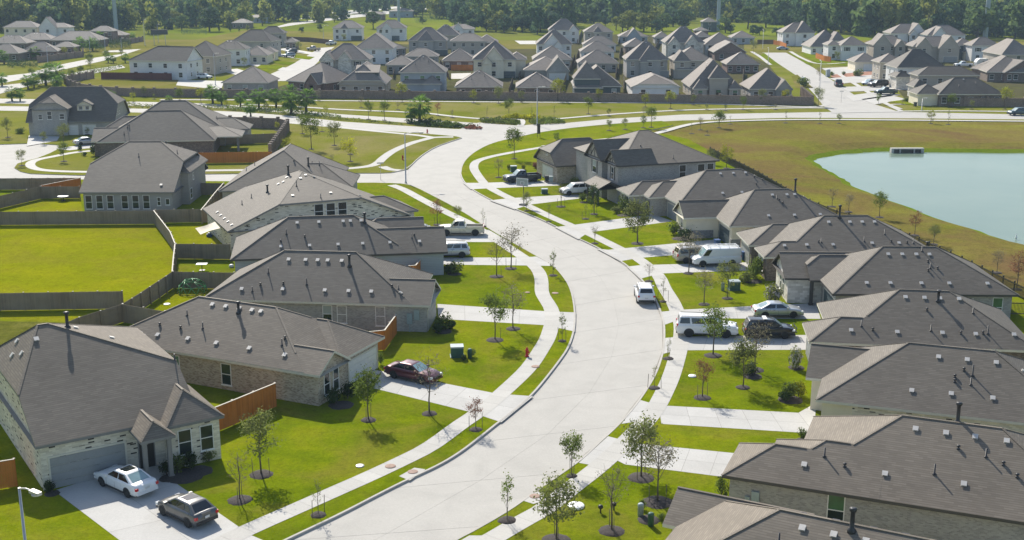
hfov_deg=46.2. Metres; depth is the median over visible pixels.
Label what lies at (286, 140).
young tree
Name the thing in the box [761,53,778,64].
verge grass
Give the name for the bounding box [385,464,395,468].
manhole lid
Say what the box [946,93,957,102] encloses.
young tree
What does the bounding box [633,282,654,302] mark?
moving car
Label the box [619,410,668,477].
young tree
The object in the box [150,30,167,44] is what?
billboard
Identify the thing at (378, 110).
pavement
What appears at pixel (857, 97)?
driveway
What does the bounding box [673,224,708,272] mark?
young tree
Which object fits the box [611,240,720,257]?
driveway
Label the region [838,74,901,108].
pavement
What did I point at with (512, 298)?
young tree
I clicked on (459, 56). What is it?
house
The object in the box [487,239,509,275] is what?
young tree
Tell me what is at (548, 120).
ground cover
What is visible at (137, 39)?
brick wall
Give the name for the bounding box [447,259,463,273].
shrub
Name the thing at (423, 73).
house
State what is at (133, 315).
timber fence
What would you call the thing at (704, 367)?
young tree
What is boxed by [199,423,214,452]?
window
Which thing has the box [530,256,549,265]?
driveway
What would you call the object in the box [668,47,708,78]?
house
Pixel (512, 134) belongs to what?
young tree
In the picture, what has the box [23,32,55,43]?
house
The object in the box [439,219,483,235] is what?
pickup truck
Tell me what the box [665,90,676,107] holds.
young tree
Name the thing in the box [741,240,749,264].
garage door
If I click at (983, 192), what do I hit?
pond water
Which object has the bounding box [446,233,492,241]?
driveway
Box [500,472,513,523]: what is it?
young tree
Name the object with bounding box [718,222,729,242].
garage door
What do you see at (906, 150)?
culvert headwall
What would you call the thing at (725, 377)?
lawn
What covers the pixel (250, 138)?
timber fence
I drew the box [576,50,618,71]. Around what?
house
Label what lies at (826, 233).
house
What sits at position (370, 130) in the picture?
pavement
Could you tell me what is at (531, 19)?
park tree
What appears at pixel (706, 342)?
driveway
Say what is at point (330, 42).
pickup truck
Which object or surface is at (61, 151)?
young tree
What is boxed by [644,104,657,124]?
young tree
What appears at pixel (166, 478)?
mulch bed
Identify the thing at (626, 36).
house
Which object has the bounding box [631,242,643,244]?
mulch bed
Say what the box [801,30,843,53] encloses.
house
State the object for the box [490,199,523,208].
driveway
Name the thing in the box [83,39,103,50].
hedge
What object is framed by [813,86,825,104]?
young tree
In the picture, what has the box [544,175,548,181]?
wheelie bin
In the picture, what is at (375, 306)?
window
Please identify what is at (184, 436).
window
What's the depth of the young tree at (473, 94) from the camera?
298.38 m
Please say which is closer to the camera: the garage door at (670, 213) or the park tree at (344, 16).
the garage door at (670, 213)
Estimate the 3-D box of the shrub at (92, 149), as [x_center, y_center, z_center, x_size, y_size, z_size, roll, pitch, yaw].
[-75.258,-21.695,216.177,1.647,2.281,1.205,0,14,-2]
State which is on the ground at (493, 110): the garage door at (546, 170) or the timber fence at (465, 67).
the timber fence at (465, 67)
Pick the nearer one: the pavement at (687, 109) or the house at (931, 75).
the pavement at (687, 109)
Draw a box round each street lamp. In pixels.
[18,487,41,539]
[404,132,423,182]
[536,86,545,125]
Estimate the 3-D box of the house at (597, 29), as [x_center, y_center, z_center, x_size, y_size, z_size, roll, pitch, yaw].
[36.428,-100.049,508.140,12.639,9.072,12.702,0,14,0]
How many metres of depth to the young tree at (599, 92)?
300.50 m
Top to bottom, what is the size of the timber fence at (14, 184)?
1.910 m
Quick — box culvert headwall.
[890,148,923,152]
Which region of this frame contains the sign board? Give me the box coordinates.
[537,124,539,135]
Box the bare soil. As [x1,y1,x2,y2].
[831,71,871,77]
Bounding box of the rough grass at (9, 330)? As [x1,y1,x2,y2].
[0,321,116,344]
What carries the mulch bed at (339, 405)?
on the lawn at (326, 445)
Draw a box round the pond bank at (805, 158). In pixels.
[782,142,1023,249]
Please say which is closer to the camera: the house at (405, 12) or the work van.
the work van
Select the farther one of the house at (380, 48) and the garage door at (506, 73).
the house at (380, 48)
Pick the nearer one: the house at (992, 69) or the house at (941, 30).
the house at (992, 69)
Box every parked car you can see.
[72,137,92,144]
[93,464,158,497]
[155,491,218,527]
[196,73,212,78]
[282,52,295,56]
[285,48,297,52]
[384,359,442,383]
[444,240,469,257]
[559,181,591,195]
[672,245,701,263]
[675,312,738,337]
[742,316,796,338]
[751,300,803,317]
[776,46,788,49]
[861,78,875,84]
[867,79,888,86]
[1006,107,1023,115]
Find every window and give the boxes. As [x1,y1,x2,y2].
[47,111,51,119]
[59,114,64,119]
[85,195,92,209]
[96,195,103,209]
[106,195,114,209]
[121,195,128,208]
[132,195,139,208]
[142,195,149,208]
[157,197,160,205]
[170,354,179,366]
[177,428,192,455]
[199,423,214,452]
[220,363,232,386]
[314,204,323,215]
[322,305,332,320]
[323,372,330,395]
[326,203,335,214]
[332,368,339,390]
[337,305,347,323]
[338,202,346,214]
[354,61,360,65]
[375,306,385,326]
[591,159,597,172]
[610,166,614,179]
[679,165,685,176]
[697,164,704,171]
[707,163,713,169]
[826,495,845,520]
[941,97,946,103]
[954,97,959,103]
[992,298,1002,308]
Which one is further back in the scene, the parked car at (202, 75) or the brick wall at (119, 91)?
the parked car at (202, 75)
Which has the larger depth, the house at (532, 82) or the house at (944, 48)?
the house at (944, 48)
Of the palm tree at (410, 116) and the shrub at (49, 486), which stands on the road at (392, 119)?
the palm tree at (410, 116)
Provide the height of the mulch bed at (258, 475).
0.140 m
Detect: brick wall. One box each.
[37,47,83,62]
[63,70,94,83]
[64,74,221,96]
[127,36,143,43]
[219,88,813,105]
[228,115,289,130]
[268,119,288,152]
[800,86,812,105]
[960,96,1023,106]
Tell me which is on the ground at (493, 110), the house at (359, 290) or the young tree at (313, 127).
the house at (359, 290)
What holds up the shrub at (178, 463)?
on the mulch bed at (186, 476)
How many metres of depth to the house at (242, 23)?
631.62 m
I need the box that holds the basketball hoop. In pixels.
[516,178,527,205]
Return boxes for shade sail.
[196,222,219,233]
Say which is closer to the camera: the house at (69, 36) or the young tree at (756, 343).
the young tree at (756, 343)
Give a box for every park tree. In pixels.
[168,10,183,24]
[175,14,190,28]
[187,8,205,26]
[198,7,222,30]
[257,11,266,24]
[301,7,311,20]
[331,12,338,21]
[340,12,348,19]
[365,11,380,28]
[412,6,419,14]
[416,3,426,16]
[418,16,426,23]
[451,12,472,24]
[463,7,485,27]
[466,19,475,28]
[477,12,491,30]
[483,10,506,31]
[495,14,512,32]
[510,13,521,30]
[512,14,530,31]
[522,11,539,31]
[529,11,548,31]
[541,11,562,31]
[587,14,600,23]
[600,16,609,24]
[611,16,619,29]
[618,10,636,30]
[618,15,627,31]
[629,12,639,27]
[635,13,653,31]
[646,10,657,30]
[651,19,662,31]
[656,13,670,30]
[667,7,680,26]
[673,8,694,26]
[717,17,731,32]
[726,21,735,32]
[736,5,759,28]
[749,25,756,32]
[754,26,763,34]
[757,7,773,27]
[772,27,781,35]
[778,8,801,25]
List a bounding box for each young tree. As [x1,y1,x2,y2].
[0,117,13,135]
[14,149,26,163]
[28,67,34,74]
[39,131,46,139]
[55,123,69,142]
[56,141,67,158]
[67,68,75,74]
[84,52,92,64]
[101,50,108,58]
[174,87,183,98]
[196,88,205,98]
[223,445,254,499]
[236,406,285,472]
[281,137,291,145]
[294,113,305,132]
[299,111,321,148]
[310,478,324,517]
[325,122,341,144]
[338,137,357,160]
[350,363,382,418]
[362,98,373,118]
[378,100,390,119]
[395,82,407,96]
[411,347,448,411]
[429,198,443,224]
[452,205,461,215]
[467,89,476,101]
[467,396,482,427]
[478,286,511,338]
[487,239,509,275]
[493,156,504,176]
[494,85,503,102]
[495,280,530,327]
[497,221,527,267]
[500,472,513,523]
[504,98,513,107]
[504,126,524,157]
[518,91,524,101]
[520,191,533,209]
[532,468,584,538]
[548,252,556,269]
[551,76,565,98]
[553,131,559,140]
[553,184,567,203]
[558,313,567,339]
[559,429,583,478]
[582,95,593,107]
[588,183,602,212]
[595,89,602,97]
[595,463,634,529]
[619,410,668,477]
[620,197,653,242]
[634,434,678,500]
[640,114,647,123]
[641,92,649,105]
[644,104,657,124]
[657,276,668,301]
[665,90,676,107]
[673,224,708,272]
[690,267,717,302]
[694,355,715,397]
[699,301,732,353]
[705,148,715,156]
[711,109,728,122]
[716,257,743,296]
[719,144,734,167]
[726,336,762,385]
[740,96,746,104]
[741,320,773,362]
[749,40,756,48]
[758,88,766,98]
[781,89,789,95]
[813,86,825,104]
[844,192,855,210]
[871,189,890,216]
[908,210,922,234]
[927,109,935,119]
[928,224,940,243]
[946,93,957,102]
[992,249,1005,268]
[998,86,1014,105]
[1008,249,1023,283]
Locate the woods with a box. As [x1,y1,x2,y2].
[0,0,1023,36]
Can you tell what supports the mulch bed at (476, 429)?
on the lawn at (326, 445)
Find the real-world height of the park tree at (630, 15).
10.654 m
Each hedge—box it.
[6,56,37,67]
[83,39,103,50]
[109,35,130,48]
[181,27,206,34]
[415,11,440,22]
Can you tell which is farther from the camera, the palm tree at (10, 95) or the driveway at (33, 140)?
the palm tree at (10, 95)
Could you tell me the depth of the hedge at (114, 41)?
491.94 m
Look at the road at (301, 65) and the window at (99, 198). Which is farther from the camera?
the road at (301, 65)
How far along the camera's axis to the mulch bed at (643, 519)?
75.00 m
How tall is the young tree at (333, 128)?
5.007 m
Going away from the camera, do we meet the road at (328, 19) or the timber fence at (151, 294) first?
the timber fence at (151, 294)
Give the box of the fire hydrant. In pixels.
[525,347,529,356]
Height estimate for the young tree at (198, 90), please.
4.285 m
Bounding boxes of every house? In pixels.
[0,35,36,48]
[0,44,27,61]
[0,311,224,489]
[2,21,39,35]
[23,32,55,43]
[26,41,60,59]
[26,86,129,135]
[38,16,74,36]
[49,31,108,46]
[55,41,80,53]
[79,141,207,210]
[90,25,118,42]
[91,110,244,156]
[106,100,252,145]
[118,30,129,41]
[127,46,203,79]
[130,296,384,405]
[195,41,232,73]
[203,165,417,252]
[205,250,440,331]
[218,40,251,65]
[218,143,359,197]
[221,66,279,89]
[230,212,447,274]
[231,18,253,28]
[234,29,281,54]
[250,46,273,63]
[252,14,269,22]
[263,26,286,46]
[265,46,278,60]
[284,37,298,48]
[286,62,348,89]
[319,43,373,73]
[332,20,364,40]
[337,61,391,90]
[357,32,397,63]
[365,11,385,19]
[376,20,407,40]
[385,55,413,73]
[389,8,414,16]
[393,42,406,55]
[398,55,447,90]
[405,48,439,62]
[407,27,448,54]
[437,24,460,48]
[442,48,473,68]
[450,33,485,55]
[451,22,474,33]
[454,70,502,91]
[472,40,526,77]
[475,34,497,46]
[516,72,556,92]
[523,55,569,79]
[532,45,571,67]
[533,130,719,204]
[535,29,572,56]
[547,18,579,42]
[571,60,621,92]
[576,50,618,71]
[579,41,615,57]
[581,36,616,50]
[582,23,613,41]
[616,168,779,220]
[617,28,648,42]
[622,38,641,53]
[622,40,668,77]
[625,72,680,93]
[652,31,666,43]
[661,26,704,57]
[662,486,934,539]
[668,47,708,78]
[673,178,836,246]
[681,57,741,94]
[692,27,708,33]
[695,31,709,39]
[700,17,717,31]
[703,32,738,56]
[707,40,746,59]
[720,51,760,72]
[721,402,1023,539]
[728,30,755,43]
[736,205,928,280]
[739,68,792,95]
[772,245,1018,318]
[777,21,815,45]
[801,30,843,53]
[802,289,1023,359]
[806,342,1023,432]
[822,40,839,59]
[837,36,867,60]
[846,52,873,69]
[864,33,906,57]
[871,53,895,79]
[882,22,923,42]
[884,49,943,88]
[906,34,960,61]
[906,66,979,95]
[907,77,1004,105]
[918,25,966,39]
[955,38,967,59]
[964,37,995,60]
[970,58,1023,81]
[972,55,1023,81]
[981,38,1023,59]
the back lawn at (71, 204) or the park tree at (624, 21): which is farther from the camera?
the park tree at (624, 21)
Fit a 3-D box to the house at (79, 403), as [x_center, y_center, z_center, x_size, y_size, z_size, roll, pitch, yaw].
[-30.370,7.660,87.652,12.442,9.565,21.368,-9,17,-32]
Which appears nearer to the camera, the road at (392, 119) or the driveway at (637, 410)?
the driveway at (637, 410)
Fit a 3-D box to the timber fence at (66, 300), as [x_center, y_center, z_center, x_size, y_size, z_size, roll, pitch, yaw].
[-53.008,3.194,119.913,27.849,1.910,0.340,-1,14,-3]
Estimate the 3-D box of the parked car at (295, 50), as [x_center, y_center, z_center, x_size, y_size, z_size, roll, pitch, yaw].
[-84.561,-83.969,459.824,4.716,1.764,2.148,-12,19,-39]
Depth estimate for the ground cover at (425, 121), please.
257.59 m
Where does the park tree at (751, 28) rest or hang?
on the park ground at (414, 27)
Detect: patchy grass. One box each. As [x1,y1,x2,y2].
[76,79,205,87]
[744,44,779,51]
[792,75,812,87]
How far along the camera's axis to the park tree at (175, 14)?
637.97 m
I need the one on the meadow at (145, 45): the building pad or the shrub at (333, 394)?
the building pad
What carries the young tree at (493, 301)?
on the lawn at (326, 445)
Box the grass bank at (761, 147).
[653,121,1023,295]
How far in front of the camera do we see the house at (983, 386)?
87.94 m
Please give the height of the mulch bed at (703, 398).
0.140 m
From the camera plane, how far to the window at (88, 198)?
167.47 m
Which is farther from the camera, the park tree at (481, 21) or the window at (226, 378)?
the park tree at (481, 21)
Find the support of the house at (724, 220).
on the ground at (493, 110)
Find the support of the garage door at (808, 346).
in the house at (944, 317)
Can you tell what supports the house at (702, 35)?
on the meadow at (145, 45)
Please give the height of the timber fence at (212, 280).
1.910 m
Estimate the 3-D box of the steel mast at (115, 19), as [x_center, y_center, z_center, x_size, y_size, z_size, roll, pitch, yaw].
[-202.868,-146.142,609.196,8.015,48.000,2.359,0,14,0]
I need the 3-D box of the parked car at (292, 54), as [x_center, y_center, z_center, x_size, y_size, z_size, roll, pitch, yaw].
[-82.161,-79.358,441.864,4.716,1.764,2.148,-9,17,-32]
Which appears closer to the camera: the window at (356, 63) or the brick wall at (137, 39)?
the window at (356, 63)
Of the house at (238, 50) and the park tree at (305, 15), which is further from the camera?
the park tree at (305, 15)
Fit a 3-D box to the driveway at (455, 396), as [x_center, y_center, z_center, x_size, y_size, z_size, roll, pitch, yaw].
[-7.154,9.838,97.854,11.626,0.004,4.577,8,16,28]
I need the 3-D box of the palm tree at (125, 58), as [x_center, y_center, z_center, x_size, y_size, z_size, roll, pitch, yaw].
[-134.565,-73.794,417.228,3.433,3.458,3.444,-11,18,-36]
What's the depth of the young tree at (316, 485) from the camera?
75.52 m
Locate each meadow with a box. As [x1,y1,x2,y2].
[81,40,1023,52]
[169,29,404,48]
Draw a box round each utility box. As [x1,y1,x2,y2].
[450,343,463,357]
[510,165,516,171]
[541,188,547,193]
[727,279,740,290]
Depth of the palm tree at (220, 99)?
293.55 m
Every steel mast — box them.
[112,0,117,28]
[397,0,399,21]
[716,0,720,30]
[983,0,990,37]
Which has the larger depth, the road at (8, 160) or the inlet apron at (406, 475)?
the road at (8, 160)
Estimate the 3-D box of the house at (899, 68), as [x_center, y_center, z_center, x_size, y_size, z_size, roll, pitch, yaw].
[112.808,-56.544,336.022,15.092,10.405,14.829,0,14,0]
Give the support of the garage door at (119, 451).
in the house at (79, 403)
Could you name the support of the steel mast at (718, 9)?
on the park ground at (414, 27)
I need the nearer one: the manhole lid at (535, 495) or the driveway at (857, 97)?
the manhole lid at (535, 495)
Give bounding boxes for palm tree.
[0,49,9,63]
[0,73,7,85]
[3,85,18,100]
[13,88,25,100]
[20,75,33,89]
[26,73,38,87]
[30,46,38,56]
[35,63,54,84]
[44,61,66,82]
[51,75,63,86]
[72,36,86,50]
[84,36,97,50]
[104,54,110,62]
[121,53,128,62]
[203,84,220,102]
[214,90,227,104]
[232,91,247,106]
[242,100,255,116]
[248,87,268,106]
[266,88,282,107]
[279,83,300,101]
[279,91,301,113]
[293,87,319,110]
[404,108,415,121]
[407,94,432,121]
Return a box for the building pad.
[516,41,535,43]
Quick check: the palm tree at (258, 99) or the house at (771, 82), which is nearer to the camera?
the palm tree at (258, 99)
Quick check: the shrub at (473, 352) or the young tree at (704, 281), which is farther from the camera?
the young tree at (704, 281)
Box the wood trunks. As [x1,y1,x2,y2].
[0,4,1023,38]
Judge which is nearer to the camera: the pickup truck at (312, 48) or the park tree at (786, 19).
the pickup truck at (312, 48)
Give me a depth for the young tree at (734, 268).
123.78 m
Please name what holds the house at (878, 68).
on the ground at (493, 110)
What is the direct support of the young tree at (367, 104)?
on the ground at (493, 110)
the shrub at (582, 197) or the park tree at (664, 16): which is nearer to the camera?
the shrub at (582, 197)
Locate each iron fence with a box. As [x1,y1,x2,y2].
[709,146,1023,298]
[1011,302,1023,314]
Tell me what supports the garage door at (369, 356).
in the house at (240, 346)
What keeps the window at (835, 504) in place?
in the house at (940, 479)
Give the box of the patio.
[451,73,470,78]
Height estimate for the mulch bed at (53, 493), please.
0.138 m
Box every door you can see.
[47,440,127,487]
[68,125,78,134]
[82,124,95,134]
[137,441,155,468]
[348,345,377,383]
[351,36,361,39]
[392,36,399,40]
[427,299,435,329]
[434,49,447,54]
[504,71,515,77]
[542,163,552,177]
[549,73,565,79]
[660,70,668,77]
[667,202,676,220]
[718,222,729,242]
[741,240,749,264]
[805,337,810,359]
[823,287,834,300]
[863,64,871,69]
[943,56,957,61]
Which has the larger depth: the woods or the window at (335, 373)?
the woods
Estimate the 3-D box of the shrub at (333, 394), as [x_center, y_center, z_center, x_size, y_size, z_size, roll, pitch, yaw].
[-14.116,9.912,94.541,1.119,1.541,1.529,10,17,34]
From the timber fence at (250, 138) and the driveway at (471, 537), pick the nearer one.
the driveway at (471, 537)
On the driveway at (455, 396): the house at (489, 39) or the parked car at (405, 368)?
the parked car at (405, 368)
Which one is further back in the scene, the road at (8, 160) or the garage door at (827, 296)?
the road at (8, 160)
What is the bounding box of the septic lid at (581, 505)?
[568,501,584,509]
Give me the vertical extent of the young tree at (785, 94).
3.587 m
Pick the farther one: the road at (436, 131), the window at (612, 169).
the road at (436, 131)
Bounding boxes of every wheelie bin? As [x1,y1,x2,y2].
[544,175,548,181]
[714,239,720,244]
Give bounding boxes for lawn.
[0,112,459,175]
[0,179,573,539]
[0,198,82,211]
[0,224,176,320]
[147,288,212,310]
[167,223,229,259]
[459,121,1023,539]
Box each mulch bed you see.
[44,490,60,496]
[159,474,174,482]
[170,468,202,483]
[188,465,212,475]
[227,495,252,505]
[249,469,273,479]
[311,511,325,518]
[328,401,353,409]
[361,417,375,422]
[422,411,436,415]
[435,329,451,333]
[448,272,460,275]
[469,427,482,431]
[486,337,502,342]
[490,275,503,277]
[497,516,515,523]
[505,267,516,269]
[506,326,519,330]
[542,533,570,539]
[566,473,577,477]
[598,525,624,536]
[628,472,653,482]
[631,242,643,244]
[637,515,659,524]
[643,495,671,508]
[649,385,659,389]
[672,237,688,240]
[694,394,710,400]
[698,302,709,305]
[704,353,721,358]
[735,385,749,389]
[744,373,761,379]
[745,279,761,283]
[755,367,763,372]
[778,396,802,403]
[788,365,804,370]
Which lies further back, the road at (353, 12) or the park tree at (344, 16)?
the road at (353, 12)
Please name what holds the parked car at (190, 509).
on the driveway at (118, 515)
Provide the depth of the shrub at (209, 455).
83.66 m
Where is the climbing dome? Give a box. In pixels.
[177,278,207,295]
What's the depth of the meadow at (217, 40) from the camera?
541.90 m
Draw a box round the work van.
[690,243,741,266]
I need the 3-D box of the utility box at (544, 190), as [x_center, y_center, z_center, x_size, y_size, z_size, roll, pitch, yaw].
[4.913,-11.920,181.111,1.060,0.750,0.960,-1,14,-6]
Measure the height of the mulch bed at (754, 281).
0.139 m
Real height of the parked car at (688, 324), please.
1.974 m
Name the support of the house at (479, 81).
on the ground at (493, 110)
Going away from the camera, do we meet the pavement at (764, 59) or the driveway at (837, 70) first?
the driveway at (837, 70)
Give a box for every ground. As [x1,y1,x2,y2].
[0,2,1023,39]
[0,53,1023,163]
[278,34,792,95]
[898,60,1023,98]
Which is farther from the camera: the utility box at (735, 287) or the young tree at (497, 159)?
the young tree at (497, 159)
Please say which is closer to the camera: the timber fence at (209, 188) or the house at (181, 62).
the timber fence at (209, 188)
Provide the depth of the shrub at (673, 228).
153.46 m
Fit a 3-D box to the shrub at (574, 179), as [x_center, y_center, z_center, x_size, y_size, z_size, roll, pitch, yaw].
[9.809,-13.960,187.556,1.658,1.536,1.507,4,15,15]
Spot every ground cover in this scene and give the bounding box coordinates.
[34,63,121,85]
[127,103,401,124]
[226,103,340,118]
[404,116,477,127]
[428,120,470,127]
[465,124,482,128]
[478,116,520,124]
[502,112,540,118]
[529,116,564,124]
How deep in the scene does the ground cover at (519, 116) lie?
268.58 m
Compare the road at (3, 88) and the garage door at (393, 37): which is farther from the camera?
the garage door at (393, 37)
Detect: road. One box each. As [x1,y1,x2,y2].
[0,49,139,83]
[0,65,124,93]
[0,99,495,130]
[0,106,492,136]
[0,144,409,183]
[272,47,333,80]
[278,8,425,26]
[292,180,662,539]
[301,6,400,18]
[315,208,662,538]
[407,112,1023,202]
[765,53,894,112]
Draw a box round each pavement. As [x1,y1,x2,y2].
[25,150,89,172]
[160,99,830,106]
[205,136,452,170]
[212,185,559,539]
[239,104,491,118]
[289,122,432,137]
[381,166,401,170]
[469,147,688,539]
[500,118,524,125]
[543,119,1023,145]
[560,107,832,118]
[751,51,771,64]
[789,51,843,63]
[832,110,1006,112]
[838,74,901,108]
[887,104,902,110]
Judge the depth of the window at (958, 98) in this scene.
291.49 m
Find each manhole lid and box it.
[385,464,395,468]
[408,469,417,473]
[530,494,539,498]
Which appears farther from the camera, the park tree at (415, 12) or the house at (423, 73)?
the park tree at (415, 12)
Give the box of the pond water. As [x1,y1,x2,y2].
[814,151,1023,244]
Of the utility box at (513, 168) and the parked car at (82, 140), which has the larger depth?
the parked car at (82, 140)
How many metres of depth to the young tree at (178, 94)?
303.96 m
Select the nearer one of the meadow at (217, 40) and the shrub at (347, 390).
the shrub at (347, 390)
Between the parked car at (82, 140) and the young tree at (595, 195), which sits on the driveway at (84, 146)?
the parked car at (82, 140)
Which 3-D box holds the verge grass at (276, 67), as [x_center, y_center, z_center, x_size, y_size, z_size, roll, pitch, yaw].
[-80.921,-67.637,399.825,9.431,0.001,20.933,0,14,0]
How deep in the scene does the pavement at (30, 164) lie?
207.01 m
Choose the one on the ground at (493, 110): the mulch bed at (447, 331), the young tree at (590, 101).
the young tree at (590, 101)
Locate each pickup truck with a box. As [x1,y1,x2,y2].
[306,46,320,50]
[325,40,336,44]
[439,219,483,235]
[502,169,540,182]
[834,79,842,86]
[874,86,897,93]
[954,61,973,66]
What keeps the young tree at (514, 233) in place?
on the lawn at (326, 445)
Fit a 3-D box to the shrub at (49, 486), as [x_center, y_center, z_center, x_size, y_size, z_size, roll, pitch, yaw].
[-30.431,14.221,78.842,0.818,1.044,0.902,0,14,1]
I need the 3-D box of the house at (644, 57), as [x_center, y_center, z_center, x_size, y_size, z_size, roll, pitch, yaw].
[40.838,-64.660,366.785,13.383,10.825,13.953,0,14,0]
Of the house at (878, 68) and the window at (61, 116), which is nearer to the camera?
the window at (61, 116)
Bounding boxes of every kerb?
[283,183,575,539]
[392,138,461,172]
[455,173,664,539]
[460,121,650,172]
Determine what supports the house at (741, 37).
on the meadow at (145, 45)
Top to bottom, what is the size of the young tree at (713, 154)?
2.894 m
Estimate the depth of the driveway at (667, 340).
109.65 m
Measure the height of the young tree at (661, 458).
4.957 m
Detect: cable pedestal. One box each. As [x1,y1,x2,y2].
[468,348,471,358]
[638,502,643,516]
[648,512,653,526]
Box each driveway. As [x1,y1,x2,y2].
[27,135,59,145]
[57,143,93,149]
[57,467,238,539]
[152,464,168,474]
[176,80,222,88]
[227,69,243,74]
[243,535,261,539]
[249,64,296,70]
[281,48,313,53]
[368,370,381,384]
[374,371,490,411]
[437,304,544,324]
[444,257,525,264]
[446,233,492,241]
[462,535,481,539]
[464,183,485,188]
[484,395,532,421]
[489,181,559,187]
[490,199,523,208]
[517,194,586,203]
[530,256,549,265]
[555,226,584,238]
[559,312,574,331]
[576,216,670,231]
[579,436,616,464]
[596,248,630,260]
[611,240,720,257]
[618,449,630,463]
[622,400,648,423]
[625,443,733,475]
[627,265,651,277]
[654,262,747,272]
[660,311,672,324]
[660,406,808,432]
[664,337,672,353]
[684,303,820,318]
[688,335,805,349]
[799,406,815,425]
[823,67,871,73]
[830,75,871,83]
[841,86,907,91]
[846,92,898,100]
[847,79,865,82]
[862,95,902,103]
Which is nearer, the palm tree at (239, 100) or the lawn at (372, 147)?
the lawn at (372, 147)
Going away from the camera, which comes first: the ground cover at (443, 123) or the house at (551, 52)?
the ground cover at (443, 123)
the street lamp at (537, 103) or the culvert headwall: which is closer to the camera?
the culvert headwall
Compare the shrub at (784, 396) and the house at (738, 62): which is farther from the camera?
the house at (738, 62)
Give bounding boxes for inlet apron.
[400,468,424,479]
[524,491,543,503]
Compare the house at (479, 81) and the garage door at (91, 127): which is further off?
the house at (479, 81)
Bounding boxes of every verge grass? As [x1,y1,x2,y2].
[257,64,283,69]
[270,60,295,64]
[294,55,313,59]
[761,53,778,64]
[790,52,812,64]
[801,53,847,65]
[890,100,937,105]
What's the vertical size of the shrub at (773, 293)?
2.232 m
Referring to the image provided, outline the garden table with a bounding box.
[196,263,207,270]
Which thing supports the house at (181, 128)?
on the ground at (493, 110)
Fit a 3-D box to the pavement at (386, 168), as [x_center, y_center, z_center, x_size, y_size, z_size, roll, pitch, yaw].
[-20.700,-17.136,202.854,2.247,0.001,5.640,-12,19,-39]
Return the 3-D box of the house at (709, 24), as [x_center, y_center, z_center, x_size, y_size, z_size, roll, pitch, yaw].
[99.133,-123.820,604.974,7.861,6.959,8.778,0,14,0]
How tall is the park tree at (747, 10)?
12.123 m
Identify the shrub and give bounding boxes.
[14,127,25,132]
[44,480,55,493]
[89,144,94,153]
[158,459,174,474]
[173,454,187,473]
[183,450,196,469]
[198,451,216,461]
[324,387,340,404]
[340,381,354,398]
[378,350,383,363]
[432,322,442,333]
[434,311,452,329]
[444,264,450,273]
[444,319,455,329]
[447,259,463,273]
[465,349,475,356]
[569,176,579,181]
[578,192,586,200]
[611,206,622,213]
[618,194,628,211]
[639,499,647,507]
[657,512,665,520]
[666,220,679,234]
[677,228,691,238]
[715,473,729,495]
[738,271,753,281]
[742,364,757,373]
[746,255,764,278]
[763,282,783,299]
[778,389,791,401]
[781,380,800,397]
[788,343,802,368]
[793,380,806,396]
[796,76,809,86]
[797,427,806,438]
[853,69,863,75]
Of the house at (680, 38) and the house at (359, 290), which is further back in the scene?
the house at (680, 38)
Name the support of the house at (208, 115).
on the ground at (493, 110)
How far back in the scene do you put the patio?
369.88 m
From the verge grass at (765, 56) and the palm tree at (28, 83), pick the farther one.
the verge grass at (765, 56)
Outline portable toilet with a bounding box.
[825,69,830,76]
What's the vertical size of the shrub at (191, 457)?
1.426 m
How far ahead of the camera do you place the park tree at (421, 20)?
677.58 m
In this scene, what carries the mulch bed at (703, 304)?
on the lawn at (725, 377)
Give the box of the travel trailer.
[974,58,986,65]
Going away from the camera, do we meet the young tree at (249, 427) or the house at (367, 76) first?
the young tree at (249, 427)
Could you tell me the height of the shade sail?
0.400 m
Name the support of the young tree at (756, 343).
on the lawn at (725, 377)
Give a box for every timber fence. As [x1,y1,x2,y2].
[0,177,80,189]
[0,186,41,207]
[0,210,154,224]
[0,290,123,310]
[0,458,17,488]
[41,178,80,192]
[41,186,80,198]
[64,303,124,325]
[101,72,171,79]
[121,303,164,323]
[123,271,174,307]
[153,210,176,250]
[155,209,207,222]
[172,244,176,275]
[172,271,234,288]
[175,243,230,258]
[199,151,271,162]
[201,182,223,194]
[201,183,224,223]
[215,382,276,429]
[225,133,275,144]
[286,36,332,44]
[369,314,396,349]
[408,259,420,269]
[451,65,472,70]
[509,77,512,91]
[560,74,566,92]
[569,55,574,73]
[574,49,578,67]
[757,39,774,43]
[773,40,786,46]
[815,53,830,61]
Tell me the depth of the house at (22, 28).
536.78 m
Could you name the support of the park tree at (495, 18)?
on the park ground at (414, 27)
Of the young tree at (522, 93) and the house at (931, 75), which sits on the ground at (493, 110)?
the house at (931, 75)
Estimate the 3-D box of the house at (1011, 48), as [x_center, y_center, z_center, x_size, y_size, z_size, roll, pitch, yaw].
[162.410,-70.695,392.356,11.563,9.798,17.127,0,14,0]
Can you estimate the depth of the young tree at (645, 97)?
289.57 m

